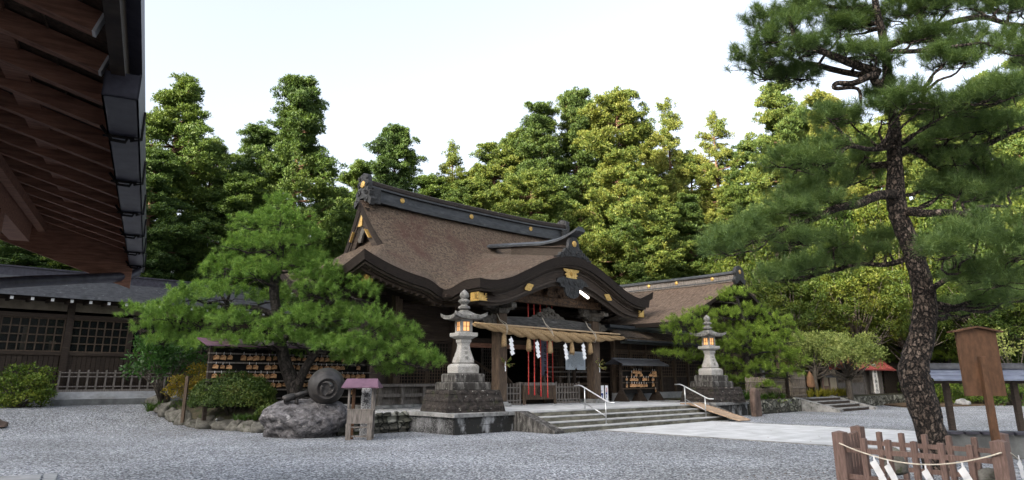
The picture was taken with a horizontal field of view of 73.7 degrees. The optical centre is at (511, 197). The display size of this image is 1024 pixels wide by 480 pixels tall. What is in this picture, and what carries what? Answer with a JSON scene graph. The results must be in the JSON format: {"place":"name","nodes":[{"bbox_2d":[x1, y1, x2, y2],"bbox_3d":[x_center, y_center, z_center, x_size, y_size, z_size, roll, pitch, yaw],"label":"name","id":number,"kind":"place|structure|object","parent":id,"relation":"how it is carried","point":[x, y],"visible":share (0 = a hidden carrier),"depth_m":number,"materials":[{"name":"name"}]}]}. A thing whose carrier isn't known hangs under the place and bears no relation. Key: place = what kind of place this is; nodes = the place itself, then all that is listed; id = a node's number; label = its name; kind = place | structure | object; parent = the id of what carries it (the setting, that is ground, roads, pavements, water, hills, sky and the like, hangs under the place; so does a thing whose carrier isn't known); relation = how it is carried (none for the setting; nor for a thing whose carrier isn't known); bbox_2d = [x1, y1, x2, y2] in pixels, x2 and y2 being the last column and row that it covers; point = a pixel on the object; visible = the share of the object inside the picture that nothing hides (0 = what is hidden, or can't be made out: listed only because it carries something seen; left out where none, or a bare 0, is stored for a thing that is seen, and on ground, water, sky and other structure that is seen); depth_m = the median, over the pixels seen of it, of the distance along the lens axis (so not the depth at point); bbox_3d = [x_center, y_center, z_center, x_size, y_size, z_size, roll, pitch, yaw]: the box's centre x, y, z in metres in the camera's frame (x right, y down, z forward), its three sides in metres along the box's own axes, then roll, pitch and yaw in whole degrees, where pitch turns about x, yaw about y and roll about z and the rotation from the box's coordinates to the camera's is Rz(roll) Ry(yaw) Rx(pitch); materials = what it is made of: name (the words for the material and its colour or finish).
{"place":"outdoors","nodes":[
{"label":"outdoors","id":0,"kind":"place"},
{"bbox_2d":[0,0,146,288],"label":"eaves building","id":1,"kind":"structure","parent":0,"point":[73,161],"depth_m":5.95,"materials":[{"name":"brown wood"}]},
{"bbox_2d":[174,399,358,435],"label":"garden island","id":2,"kind":"structure","parent":0,"point":[196,412],"depth_m":23.97,"materials":[{"name":"stone"}]},
{"bbox_2d":[160,362,206,407],"bbox_3d":[-11.789,7.066,25.538,2.459,1.860,2.066,0,-15,0],"label":"yellowing shrub","id":3,"kind":"object","parent":2,"relation":"on","point":[177,378],"visible":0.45,"depth_m":25.18,"materials":[{"name":"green plant"}]},
{"bbox_2d":[186,369,278,415],"bbox_3d":[-9.701,6.773,23.766,3.169,1.614,2.595,0,-15,0],"label":"clipped azalea","id":4,"kind":"object","parent":2,"relation":"on","point":[261,388],"visible":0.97,"depth_m":23.06,"materials":[{"name":"green plant"}]},
{"bbox_2d":[113,189,446,398],"bbox_3d":[-8.683,3.572,25.155,12.849,8.250,4.370,0,-15,0],"label":"garden pine","id":5,"kind":"object","parent":2,"relation":"on","point":[279,335],"visible":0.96,"depth_m":24.64,"materials":[{"name":"green plant"}]},
{"bbox_2d":[197,337,370,420],"bbox_3d":[-7.989,6.681,25.289,7.100,2.740,1.000,14,-20,-42],"label":"votive rack","id":6,"kind":"object","parent":2,"relation":"on","point":[237,363],"visible":0.38,"depth_m":24.72,"materials":[{"name":"brown wood"}]},
{"bbox_2d":[0,404,1023,479],"bbox_3d":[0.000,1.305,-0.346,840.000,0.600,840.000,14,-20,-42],"label":"gravel ground","id":7,"kind":"structure","parent":0,"point":[63,445],"depth_m":15.83,"materials":[{"name":"gravel"}]},
{"bbox_2d":[0,473,57,479],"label":"paving slab","id":8,"kind":"structure","parent":7,"relation":"on","point":[52,476],"depth_m":11.60,"materials":[{"name":"concrete"}]},
{"bbox_2d":[0,361,59,407],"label":"leafy shrub","id":9,"kind":"object","parent":7,"relation":"on","point":[16,397],"visible":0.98,"depth_m":25.98,"materials":[{"name":"green plant"}]},
{"bbox_2d":[0,240,72,269],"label":"cedar tree","id":10,"kind":"object","parent":7,"relation":"on","point":[11,254],"visible":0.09,"depth_m":47.00,"materials":[{"name":"green plant"}]},
{"bbox_2d":[50,391,182,405],"bbox_3d":[-16.892,8.601,29.293,5.050,0.580,0.720,14,-20,-42],"label":"concrete ledge","id":11,"kind":"object","parent":7,"relation":"on","point":[98,398],"visible":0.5,"depth_m":28.69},
{"bbox_2d":[56,370,177,391],"bbox_3d":[-17.015,7.913,29.568,4.900,0.890,0.140,14,-20,-42],"label":"lattice railing","id":12,"kind":"object","parent":11,"relation":"on","point":[95,385],"visible":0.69,"depth_m":29.08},
{"bbox_2d":[0,264,289,406],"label":"corridor building","id":13,"kind":"structure","parent":7,"relation":"on","point":[72,328],"depth_m":29.29,"materials":[{"name":"wood"}]},
{"bbox_2d":[0,316,65,351],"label":"window","id":14,"kind":"structure","parent":13,"relation":"in","point":[17,333],"depth_m":27.97,"materials":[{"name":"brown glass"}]},
{"bbox_2d":[69,319,129,352],"bbox_3d":[-17.896,6.023,29.639,2.204,1.364,0.055,14,-20,-42],"label":"window","id":15,"kind":"structure","parent":13,"relation":"in","point":[90,336],"depth_m":29.63,"materials":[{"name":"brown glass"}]},
{"bbox_2d":[119,332,208,402],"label":"broadleaf sapling","id":16,"kind":"object","parent":7,"relation":"on","point":[169,353],"visible":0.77,"depth_m":26.81,"materials":[{"name":"green plant"}]},
{"bbox_2d":[141,146,226,280],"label":"cedar tree","id":17,"kind":"object","parent":7,"relation":"on","point":[169,230],"visible":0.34,"depth_m":47.09,"materials":[{"name":"green plant"}]},
{"bbox_2d":[139,72,242,283],"bbox_3d":[-26.308,2.597,50.917,13.560,26.304,12.010,14,-20,-43],"label":"cedar tree","id":18,"kind":"object","parent":7,"relation":"on","point":[187,130],"visible":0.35,"depth_m":51.72,"materials":[{"name":"green plant"}]},
{"bbox_2d":[173,135,260,270],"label":"cedar tree","id":19,"kind":"object","parent":7,"relation":"on","point":[221,144],"visible":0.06,"depth_m":57.98,"materials":[{"name":"green plant"}]},
{"bbox_2d":[168,170,309,349],"bbox_3d":[-20.015,6.561,50.472,11.624,17.825,11.929,-5,-16,18],"label":"cedar tree","id":20,"kind":"object","parent":7,"relation":"on","point":[225,201],"visible":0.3,"depth_m":50.30,"materials":[{"name":"green plant"}]},
{"bbox_2d":[210,121,326,337],"bbox_3d":[-22.902,5.188,58.779,12.614,25.300,11.172,-6,-16,22],"label":"cedar tree","id":21,"kind":"object","parent":7,"relation":"on","point":[261,134],"visible":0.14,"depth_m":59.85,"materials":[{"name":"green plant"}]},
{"bbox_2d":[230,74,356,350],"bbox_3d":[-18.362,2.935,55.156,12.919,28.007,13.635,-8,-17,29],"label":"cedar tree","id":22,"kind":"object","parent":7,"relation":"on","point":[299,163],"visible":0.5,"depth_m":55.18,"materials":[{"name":"green plant"}]},
{"bbox_2d":[259,398,346,438],"bbox_3d":[-6.131,6.584,20.413,2.639,1.161,1.906,0,-15,0],"label":"boulder","id":23,"kind":"object","parent":7,"relation":"on","point":[308,418],"visible":0.84,"depth_m":19.75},
{"bbox_2d":[282,368,344,404],"bbox_3d":[-5.906,5.673,20.550,1.728,1.100,1.379,0,-15,0],"label":"bronze mallet","id":24,"kind":"object","parent":23,"relation":"on","point":[325,385],"visible":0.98,"depth_m":20.08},
{"bbox_2d":[341,379,382,439],"bbox_3d":[-4.280,6.002,19.410,1.040,1.680,0.720,0,-15,0],"label":"shrine notice stand","id":25,"kind":"object","parent":7,"relation":"on","point":[360,416],"visible":0.97,"depth_m":19.21,"materials":[{"name":"paint"}]},
{"bbox_2d":[359,388,371,437],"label":"inscribed stone pillar","id":26,"kind":"structure","parent":7,"relation":"on","point":[366,399],"depth_m":19.92,"materials":[{"name":"stone"}]},
{"bbox_2d":[336,411,411,435],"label":"stone wall","id":27,"kind":"structure","parent":7,"relation":"on","point":[390,422],"depth_m":21.65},
{"bbox_2d":[408,411,514,434],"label":"stone plinth","id":28,"kind":"structure","parent":7,"relation":"on","point":[476,423],"depth_m":21.44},
{"bbox_2d":[420,289,505,412],"bbox_3d":[-1.649,5.134,23.172,2.137,4.050,2.145,8,-17,-29],"label":"stone lantern","id":29,"kind":"object","parent":28,"relation":"on","point":[462,386],"visible":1,"depth_m":22.48,"materials":[{"name":"stone"}]},
{"bbox_2d":[440,178,491,210],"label":"cedar tree","id":30,"kind":"object","parent":7,"relation":"on","point":[468,192],"visible":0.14,"depth_m":59.26,"materials":[{"name":"green plant"}]},
{"bbox_2d":[490,167,569,221],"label":"cedar tree","id":31,"kind":"object","parent":7,"relation":"on","point":[534,194],"visible":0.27,"depth_m":54.85,"materials":[{"name":"green plant"}]},
{"bbox_2d":[571,85,677,284],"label":"cedar tree","id":32,"kind":"object","parent":7,"relation":"on","point":[611,114],"visible":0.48,"depth_m":59.02,"materials":[{"name":"green plant"}]},
{"bbox_2d":[513,403,737,433],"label":"stone steps","id":33,"kind":"structure","parent":7,"relation":"on","point":[562,421],"depth_m":24.06,"materials":[{"name":"stone"}]},
{"bbox_2d":[680,402,749,420],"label":"wheelchair ramp","id":34,"kind":"structure","parent":33,"relation":"on","point":[721,412],"depth_m":28.27,"materials":[{"name":"brown wood"}]},
{"bbox_2d":[585,266,793,400],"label":"shrine building","id":35,"kind":"structure","parent":7,"relation":"on","point":[644,336],"depth_m":37.68,"materials":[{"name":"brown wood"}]},
{"bbox_2d":[663,401,748,415],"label":"stone plinth","id":36,"kind":"structure","parent":7,"relation":"on","point":[740,408],"depth_m":31.43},
{"bbox_2d":[680,315,745,402],"bbox_3d":[9.419,7.616,32.539,2.137,4.050,2.145,9,-17,-31],"label":"stone lantern","id":37,"kind":"object","parent":36,"relation":"on","point":[710,380],"visible":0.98,"depth_m":31.93,"materials":[{"name":"stone"}]},
{"bbox_2d":[750,388,761,416],"bbox_3d":[11.154,9.365,31.256,0.700,1.308,0.260,14,-20,-42],"label":"standing stone","id":38,"kind":"object","parent":7,"relation":"on","point":[755,405],"visible":0.91,"depth_m":31.09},
{"bbox_2d":[747,397,801,414],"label":"stone wall","id":39,"kind":"structure","parent":7,"relation":"on","point":[771,406],"depth_m":34.26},
{"bbox_2d":[664,392,902,400],"bbox_3d":[15.073,14.147,48.038,28.500,0.760,17.400,14,-20,-42],"label":"raised garden","id":40,"kind":"object","parent":7,"relation":"on","point":[813,396],"depth_m":41.58,"materials":[{"name":"stone"}]},
{"bbox_2d":[597,170,698,284],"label":"cedar tree","id":41,"kind":"object","parent":40,"relation":"on","point":[660,235],"visible":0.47,"depth_m":55.45,"materials":[{"name":"green plant"}]},
{"bbox_2d":[697,251,755,290],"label":"broadleaf tree","id":42,"kind":"object","parent":40,"relation":"on","point":[713,264],"visible":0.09,"depth_m":56.97,"materials":[{"name":"green plant"}]},
{"bbox_2d":[651,284,812,392],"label":"cloud pine","id":43,"kind":"object","parent":40,"relation":"on","point":[747,340],"visible":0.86,"depth_m":35.29,"materials":[{"name":"green plant"}]},
{"bbox_2d":[719,223,808,389],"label":"broadleaf tree","id":44,"kind":"object","parent":40,"relation":"on","point":[743,264],"visible":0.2,"depth_m":53.35,"materials":[{"name":"green plant"}]},
{"bbox_2d":[745,377,785,398],"bbox_3d":[13.114,9.747,35.062,4.500,1.100,0.079,14,-20,-42],"label":"bamboo fence","id":45,"kind":"object","parent":40,"relation":"on","point":[778,381],"visible":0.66,"depth_m":34.97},
{"bbox_2d":[747,272,844,350],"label":"broadleaf tree","id":46,"kind":"object","parent":40,"relation":"on","point":[794,300],"visible":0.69,"depth_m":48.18,"materials":[{"name":"green plant"}]},
{"bbox_2d":[790,372,806,397],"bbox_3d":[15.506,10.142,36.939,1.800,1.418,0.079,14,-20,-42],"label":"bamboo fence","id":47,"kind":"object","parent":40,"relation":"on","point":[802,393],"visible":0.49,"depth_m":36.89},
{"bbox_2d":[782,330,851,395],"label":"plum tree","id":48,"kind":"object","parent":40,"relation":"on","point":[813,340],"visible":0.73,"depth_m":40.04,"materials":[{"name":"green plant"}]},
{"bbox_2d":[771,199,869,338],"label":"broadleaf tree","id":49,"kind":"object","parent":40,"relation":"on","point":[846,218],"visible":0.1,"depth_m":54.84,"materials":[{"name":"green plant"}]},
{"bbox_2d":[806,387,845,396],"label":"yellow lily leaves","id":50,"kind":"object","parent":40,"relation":"on","point":[823,392],"visible":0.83,"depth_m":39.68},
{"bbox_2d":[781,346,895,394],"bbox_3d":[21.921,11.568,45.683,12.400,3.020,3.570,14,-20,-42],"label":"old charm hut","id":51,"kind":"object","parent":40,"relation":"on","point":[863,386],"visible":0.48,"depth_m":44.87,"materials":[{"name":"wood"}]},
{"bbox_2d":[802,261,910,381],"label":"broadleaf tree","id":52,"kind":"object","parent":40,"relation":"on","point":[852,306],"visible":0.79,"depth_m":48.09,"materials":[{"name":"green plant"}]},
{"bbox_2d":[882,361,901,392],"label":"dark garden house","id":53,"kind":"structure","parent":40,"relation":"on","point":[891,379],"depth_m":50.00,"materials":[{"name":"brown wood"}]},
{"bbox_2d":[795,395,877,412],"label":"garden steps","id":54,"kind":"structure","parent":7,"relation":"on","point":[832,403],"depth_m":36.55,"materials":[{"name":"stone"}]},
{"bbox_2d":[803,331,890,400],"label":"plum tree","id":55,"kind":"object","parent":7,"relation":"on","point":[863,351],"visible":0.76,"depth_m":40.27,"materials":[{"name":"green plant"}]},
{"bbox_2d":[689,0,1023,470],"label":"black pine","id":56,"kind":"object","parent":7,"relation":"on","point":[973,174],"visible":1,"depth_m":13.54,"materials":[{"name":"green plant"}]},
{"bbox_2d":[841,394,905,405],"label":"stone wall","id":57,"kind":"structure","parent":7,"relation":"on","point":[878,400],"depth_m":43.81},
{"bbox_2d":[753,345,1023,394],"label":"undergrowth","id":58,"kind":"object","parent":7,"relation":"on","point":[1014,360],"visible":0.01,"depth_m":51.61,"materials":[{"name":"green plant"}]},
{"bbox_2d":[884,447,908,474],"bbox_3d":[5.982,4.106,10.655,0.276,0.418,0.288,9,-18,-32],"label":"standing rock","id":59,"kind":"object","parent":7,"relation":"on","point":[901,468],"visible":0.53,"depth_m":10.54,"materials":[{"name":"stone"}]},
{"bbox_2d":[831,425,1015,479],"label":"wooden fence","id":60,"kind":"object","parent":7,"relation":"on","point":[851,464],"visible":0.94,"depth_m":10.30,"materials":[{"name":"wood"}]},
{"bbox_2d":[884,399,1023,407],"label":"leaf litter bed","id":61,"kind":"object","parent":7,"relation":"on","point":[942,404],"visible":0.17,"depth_m":43.28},
{"bbox_2d":[835,191,945,350],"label":"broadleaf tree","id":62,"kind":"object","parent":61,"relation":"on","point":[872,214],"visible":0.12,"depth_m":54.09,"materials":[{"name":"green plant"}]},
{"bbox_2d":[860,269,959,359],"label":"broadleaf tree","id":63,"kind":"object","parent":61,"relation":"on","point":[905,289],"visible":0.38,"depth_m":48.49,"materials":[{"name":"green plant"}]},
{"bbox_2d":[888,312,964,362],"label":"garden pine","id":64,"kind":"object","parent":61,"relation":"on","point":[948,357],"visible":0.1,"depth_m":50.57,"materials":[{"name":"green plant"}]},
{"bbox_2d":[898,194,1015,327],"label":"broadleaf tree","id":65,"kind":"object","parent":61,"relation":"on","point":[947,204],"visible":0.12,"depth_m":51.65,"materials":[{"name":"green plant"}]},
{"bbox_2d":[935,384,1010,403],"bbox_3d":[30.581,12.627,45.283,4.644,2.344,3.793,0,-15,0],"label":"hedge bush","id":66,"kind":"object","parent":61,"relation":"on","point":[975,399],"visible":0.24,"depth_m":44.89,"materials":[{"name":"green plant"}]},
{"bbox_2d":[934,258,1023,399],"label":"broadleaf tree","id":67,"kind":"object","parent":61,"relation":"on","point":[982,319],"visible":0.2,"depth_m":46.22,"materials":[{"name":"green plant"}]},
{"bbox_2d":[947,326,1006,440],"bbox_3d":[6.615,2.994,9.459,0.717,2.398,0.170,0,-15,0],"label":"wooden signboard","id":68,"kind":"object","parent":7,"relation":"on","point":[979,361],"visible":1,"depth_m":9.61},
{"bbox_2d":[930,363,1023,430],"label":"roofed shelter","id":69,"kind":"object","parent":7,"relation":"on","point":[945,375],"visible":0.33,"depth_m":19.47,"materials":[{"name":"grey metal"}]},
{"bbox_2d":[970,187,1023,312],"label":"broadleaf tree","id":70,"kind":"object","parent":7,"relation":"on","point":[1020,206],"visible":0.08,"depth_m":51.26,"materials":[{"name":"green plant"}]},
{"bbox_2d":[982,260,1023,352],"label":"broadleaf tree","id":71,"kind":"object","parent":7,"relation":"on","point":[1011,318],"visible":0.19,"depth_m":45.17,"materials":[{"name":"green plant"}]},
{"bbox_2d":[992,325,1023,404],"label":"maple sapling","id":72,"kind":"object","parent":7,"relation":"on","point":[1005,352],"visible":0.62,"depth_m":43.89,"materials":[{"name":"green plant"}]},
{"bbox_2d":[344,400,679,434],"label":"terrace","id":73,"kind":"structure","parent":0,"point":[391,410],"depth_m":22.78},
{"bbox_2d":[280,173,652,408],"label":"worship hall","id":74,"kind":"structure","parent":73,"relation":"on","point":[426,260],"depth_m":29.56,"materials":[{"name":"brown wood"}]},
{"bbox_2d":[473,314,624,354],"bbox_3d":[1.889,5.896,29.094,9.417,1.544,0.564,14,-20,-42],"label":"sacred straw rope","id":75,"kind":"object","parent":74,"relation":"hanging from","point":[549,334],"visible":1,"depth_m":28.55,"materials":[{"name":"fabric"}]},
{"bbox_2d":[411,401,679,410],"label":"terrace paving","id":76,"kind":"structure","parent":73,"relation":"on","point":[539,406],"depth_m":27.70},
{"bbox_2d":[507,376,556,404],"bbox_3d":[0.602,8.141,29.773,2.296,1.610,1.669,14,-20,-42],"label":"offering box","id":77,"kind":"object","parent":76,"relation":"on","point":[525,396],"visible":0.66,"depth_m":29.14,"materials":[{"name":"brown wood"}]},
{"bbox_2d":[555,382,579,403],"bbox_3d":[2.492,8.707,30.564,1.640,0.914,0.120,14,-20,-42],"label":"lattice fence","id":78,"kind":"object","parent":76,"relation":"on","point":[567,392],"visible":0.99,"depth_m":30.50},
{"bbox_2d":[565,351,584,400],"bbox_3d":[2.961,8.388,32.054,1.400,2.294,0.190,14,-20,-42],"label":"notice board","id":79,"kind":"object","parent":76,"relation":"on","point":[574,362],"visible":0.88,"depth_m":32.09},
{"bbox_2d":[605,358,668,401],"bbox_3d":[6.245,9.018,33.872,3.900,2.060,1.150,14,-20,-42],"label":"votive rack","id":80,"kind":"object","parent":73,"relation":"on","point":[624,390],"visible":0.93,"depth_m":33.59,"materials":[{"name":"brown wood"}]},
{"bbox_2d":[145,0,1023,295],"label":"sky","id":81,"kind":"structure","parent":0,"point":[464,71],"materials":[{"name":"white"}]},
{"bbox_2d":[607,421,918,450],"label":"stone path","id":82,"kind":"structure","parent":0,"point":[793,433],"depth_m":21.98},
{"bbox_2d":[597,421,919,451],"bbox_3d":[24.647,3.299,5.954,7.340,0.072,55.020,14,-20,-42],"label":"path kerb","id":83,"kind":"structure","parent":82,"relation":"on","point":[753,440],"depth_m":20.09,"materials":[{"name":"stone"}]},
{"bbox_2d":[947,430,1023,458],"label":"stone basin wall","id":84,"kind":"structure","parent":82,"relation":"on","point":[962,438],"depth_m":14.65,"materials":[{"name":"stone"}]},
{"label":"hillside","id":85,"kind":"structure","parent":0,"visible":0},
{"bbox_2d":[292,186,355,349],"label":"cedar tree","id":86,"kind":"object","parent":85,"relation":"on","point":[344,218],"visible":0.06,"depth_m":60.44,"materials":[{"name":"green plant"}]},
{"bbox_2d":[305,158,375,334],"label":"cedar tree","id":87,"kind":"object","parent":85,"relation":"on","point":[358,168],"visible":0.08,"depth_m":68.05,"materials":[{"name":"green plant"}]},
{"bbox_2d":[341,122,428,224],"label":"cedar tree","id":88,"kind":"object","parent":85,"relation":"on","point":[391,148],"visible":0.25,"depth_m":66.22,"materials":[{"name":"green plant"}]},
{"bbox_2d":[410,173,455,199],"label":"cedar tree","id":89,"kind":"object","parent":85,"relation":"on","point":[431,184],"visible":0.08,"depth_m":63.73,"materials":[{"name":"green plant"}]},
{"bbox_2d":[435,138,466,194],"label":"cedar tree","id":90,"kind":"object","parent":85,"relation":"on","point":[452,160],"visible":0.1,"depth_m":70.68,"materials":[{"name":"green plant"}]},
{"bbox_2d":[445,140,520,210],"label":"cedar tree","id":91,"kind":"object","parent":85,"relation":"on","point":[493,169],"visible":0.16,"depth_m":64.23,"materials":[{"name":"green plant"}]},
{"bbox_2d":[499,127,534,181],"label":"cedar tree","id":92,"kind":"object","parent":85,"relation":"on","point":[512,140],"visible":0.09,"depth_m":68.19,"materials":[{"name":"green plant"}]},
{"bbox_2d":[494,100,607,248],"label":"cedar tree","id":93,"kind":"object","parent":85,"relation":"on","point":[540,123],"visible":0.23,"depth_m":63.90,"materials":[{"name":"green plant"}]},
{"bbox_2d":[547,86,617,268],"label":"cedar tree","id":94,"kind":"object","parent":85,"relation":"on","point":[570,102],"visible":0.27,"depth_m":66.47,"materials":[{"name":"green plant"}]},
{"bbox_2d":[617,128,711,254],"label":"cedar tree","id":95,"kind":"object","parent":85,"relation":"on","point":[650,155],"visible":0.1,"depth_m":68.07,"materials":[{"name":"green plant"}]},
{"bbox_2d":[654,96,693,248],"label":"cedar tree","id":96,"kind":"object","parent":85,"relation":"on","point":[669,124],"visible":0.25,"depth_m":71.26,"materials":[{"name":"green plant"}]},
{"bbox_2d":[661,147,724,253],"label":"cedar tree","id":97,"kind":"object","parent":85,"relation":"on","point":[688,157],"visible":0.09,"depth_m":71.78,"materials":[{"name":"green plant"}]},
{"bbox_2d":[678,108,746,231],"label":"cedar tree","id":98,"kind":"object","parent":85,"relation":"on","point":[716,171],"visible":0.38,"depth_m":68.65,"materials":[{"name":"green plant"}]},
{"bbox_2d":[667,192,757,370],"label":"cedar tree","id":99,"kind":"object","parent":85,"relation":"on","point":[690,212],"visible":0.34,"depth_m":59.88,"materials":[{"name":"green plant"}]},
{"bbox_2d":[709,138,767,220],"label":"cedar tree","id":100,"kind":"object","parent":85,"relation":"on","point":[735,173],"visible":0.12,"depth_m":68.35,"materials":[{"name":"green plant"}]},
{"bbox_2d":[703,183,783,380],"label":"cedar tree","id":101,"kind":"object","parent":85,"relation":"on","point":[727,195],"visible":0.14,"depth_m":63.45,"materials":[{"name":"green plant"}]},
{"bbox_2d":[733,80,891,359],"bbox_3d":[24.916,3.204,60.806,11.344,30.575,13.514,4,-15,-13],"label":"cedar tree","id":102,"kind":"object","parent":85,"relation":"on","point":[781,122],"visible":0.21,"depth_m":62.78,"materials":[{"name":"green plant"}]},
{"bbox_2d":[782,88,892,356],"bbox_3d":[30.547,4.189,63.668,11.907,30.106,11.825,-6,-16,23],"label":"cedar tree","id":103,"kind":"object","parent":85,"relation":"on","point":[809,99],"visible":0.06,"depth_m":64.89,"materials":[{"name":"green plant"}]},
{"bbox_2d":[840,122,958,377],"bbox_3d":[32.565,5.347,60.340,10.880,25.836,11.224,8,-17,-27],"label":"cedar tree","id":104,"kind":"object","parent":85,"relation":"on","point":[870,129],"visible":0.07,"depth_m":61.99,"materials":[{"name":"green plant"}]},
{"bbox_2d":[900,102,1022,362],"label":"cedar tree","id":105,"kind":"object","parent":85,"relation":"on","point":[915,168],"visible":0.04,"depth_m":64.90,"materials":[{"name":"green plant"}]},
{"bbox_2d":[954,70,1023,361],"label":"cedar tree","id":106,"kind":"object","parent":85,"relation":"on","point":[1000,143],"visible":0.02,"depth_m":61.27,"materials":[{"name":"green plant"}]},
{"bbox_2d":[995,53,1023,225],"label":"cedar tree","id":107,"kind":"object","parent":85,"relation":"on","point":[1020,141],"visible":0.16,"depth_m":60.89,"materials":[{"name":"green plant"}]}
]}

